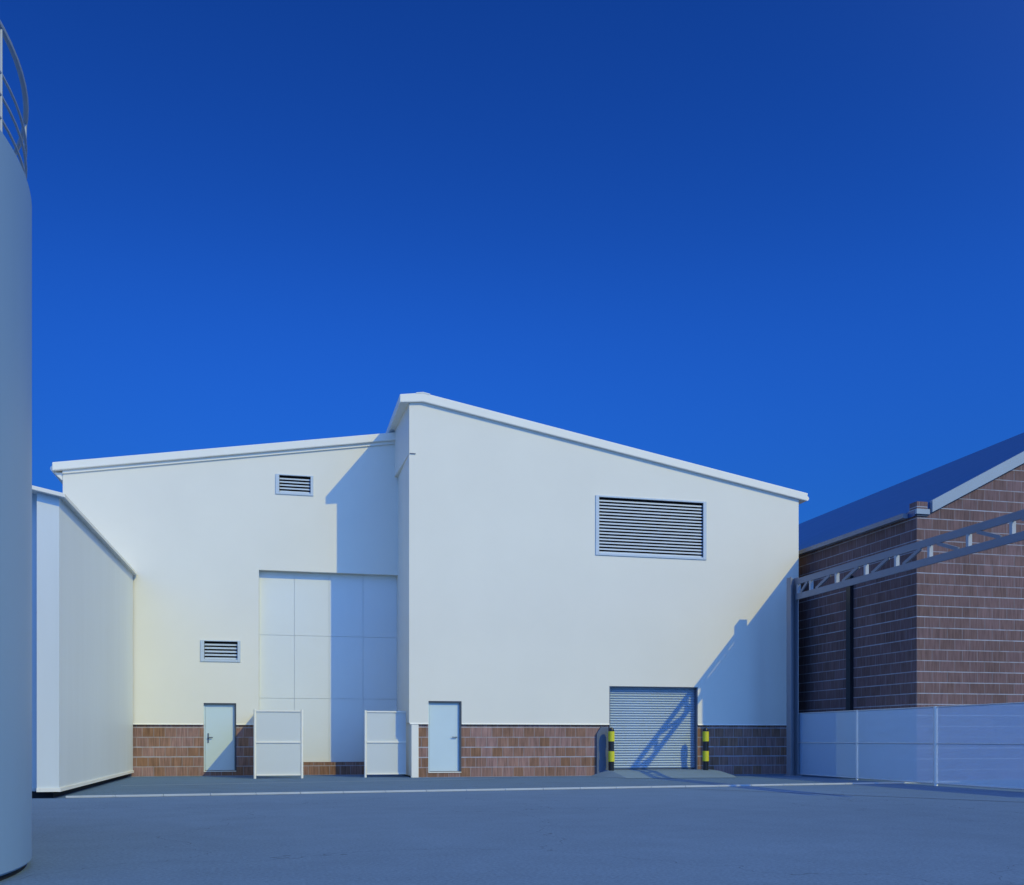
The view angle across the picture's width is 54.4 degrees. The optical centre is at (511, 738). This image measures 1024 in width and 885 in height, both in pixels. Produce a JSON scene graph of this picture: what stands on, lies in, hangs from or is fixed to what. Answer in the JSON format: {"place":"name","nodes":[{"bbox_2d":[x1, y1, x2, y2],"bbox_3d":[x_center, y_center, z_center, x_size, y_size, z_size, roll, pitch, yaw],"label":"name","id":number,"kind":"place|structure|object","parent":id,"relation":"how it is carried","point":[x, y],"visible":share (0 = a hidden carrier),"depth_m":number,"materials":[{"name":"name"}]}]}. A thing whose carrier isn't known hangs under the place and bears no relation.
{"place":"outdoors","nodes":[
{"label":"outdoors","id":0,"kind":"place"},
{"bbox_2d":[0,777,1023,884],"bbox_3d":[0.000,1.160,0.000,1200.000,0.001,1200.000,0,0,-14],"label":"ground","id":1,"kind":"structure","parent":0,"point":[794,835],"depth_m":11.67,"materials":[{"name":"grey asphalt"}]},
{"bbox_2d":[0,20,31,880],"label":"storage tank","id":2,"kind":"object","parent":1,"relation":"on","point":[15,528],"visible":1,"depth_m":8.31,"materials":[{"name":"metal"}]},
{"bbox_2d":[32,485,136,797],"bbox_3d":[-12.596,-2.209,24.008,5.490,6.739,11.310,0,0,-14],"label":"cabin","id":3,"kind":"object","parent":1,"relation":"on","point":[83,571],"visible":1,"depth_m":21.18,"materials":[{"name":"white metal"}]},
{"bbox_2d":[73,769,897,795],"bbox_3d":[-2.806,1.156,40.926,21.550,0.001,39.100,0,0,-14],"label":"apron","id":4,"kind":"object","parent":1,"relation":"on","point":[163,785],"visible":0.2,"depth_m":26.17,"materials":[{"name":"concrete"}]},
{"bbox_2d":[254,709,302,778],"bbox_3d":[-7.034,0.160,29.962,1.404,2.000,2.387,0,0,-14],"label":"fence","id":5,"kind":"object","parent":4,"relation":"on","point":[278,742],"visible":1,"depth_m":28.83,"materials":[{"name":"white metal"}]},
{"bbox_2d":[364,710,405,776],"bbox_3d":[-3.785,0.160,29.717,1.247,2.000,0.074,0,0,-14],"label":"fence","id":6,"kind":"object","parent":4,"relation":"on","point":[384,742],"visible":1,"depth_m":29.71,"materials":[{"name":"white metal"}]},
{"bbox_2d":[50,392,808,777],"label":"warehouse","id":7,"kind":"structure","parent":4,"relation":"on","point":[474,590],"depth_m":30.82,"materials":[{"name":"metal"}]},
{"bbox_2d":[204,705,235,771],"bbox_3d":[-9.041,-0.035,30.828,0.968,2.121,0.126,0,0,-13],"label":"door","id":8,"kind":"structure","parent":7,"relation":"in","point":[219,720],"depth_m":30.84,"materials":[{"name":"paint"}]},
{"bbox_2d":[428,703,460,772],"bbox_3d":[-2.014,-0.047,29.742,0.999,2.135,0.120,0,0,-13],"label":"door","id":9,"kind":"structure","parent":7,"relation":"in","point":[443,718],"depth_m":29.74,"materials":[{"name":"paint"}]},
{"bbox_2d":[609,686,697,769],"bbox_3d":[4.423,-0.327,31.327,2.948,2.593,0.233,0,0,-13],"label":"roller door","id":10,"kind":"structure","parent":7,"relation":"in","point":[654,727],"depth_m":31.42,"materials":[{"name":"metal"}]},
{"bbox_2d":[65,782,912,797],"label":"kerb","id":11,"kind":"structure","parent":4,"relation":"on","point":[262,793],"depth_m":21.88,"materials":[{"name":"concrete"}]},
{"bbox_2d":[592,769,736,777],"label":"ramp","id":12,"kind":"structure","parent":4,"relation":"on","point":[685,773],"depth_m":29.92,"materials":[{"name":"concrete"}]},
{"bbox_2d":[608,727,614,770],"bbox_3d":[3.051,0.328,30.556,0.196,1.335,0.196,0,0,-14],"label":"bollard","id":13,"kind":"object","parent":12,"relation":"on","point":[611,751],"visible":0.99,"depth_m":30.48,"materials":[{"name":"yellow metal"}]},
{"bbox_2d":[703,728,708,769],"bbox_3d":[6.062,0.328,31.146,0.196,1.335,0.196,0,0,-14],"label":"bollard","id":14,"kind":"object","parent":12,"relation":"on","point":[705,748],"visible":0.98,"depth_m":31.07,"materials":[{"name":"yellow metal"}]},
{"bbox_2d":[783,509,1023,775],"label":"lattice gantry","id":15,"kind":"object","parent":4,"relation":"on","point":[795,593],"visible":0.99,"depth_m":27.41,"materials":[{"name":"grey metal"}]},
{"bbox_2d":[93,783,905,797],"bbox_3d":[1.569,1.156,22.753,21.611,0.001,0.045,0,0,-18],"label":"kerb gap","id":16,"kind":"object","parent":1,"relation":"on","point":[497,790],"visible":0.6,"depth_m":21.72,"materials":[{"name":"grey concrete"}]},
{"bbox_2d":[680,788,1008,801],"bbox_3d":[7.301,1.156,19.943,9.737,0.001,0.133,0,0,43],"label":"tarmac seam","id":17,"kind":"object","parent":1,"relation":"on","point":[858,795],"visible":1,"depth_m":20.38,"materials":[{"name":"grey asphalt"}]},
{"bbox_2d":[798,702,1023,789],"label":"fence","id":18,"kind":"object","parent":1,"relation":"on","point":[977,745],"visible":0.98,"depth_m":24.95,"materials":[{"name":"white metal"}]},
{"bbox_2d":[0,0,1023,523],"label":"sky","id":19,"kind":"structure","parent":0,"point":[776,242],"materials":[{"name":"blue"}]},
{"bbox_2d":[799,433,1023,712],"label":"brick building","id":20,"kind":"structure","parent":0,"point":[948,633],"depth_m":27.99,"materials":[{"name":"brick"}]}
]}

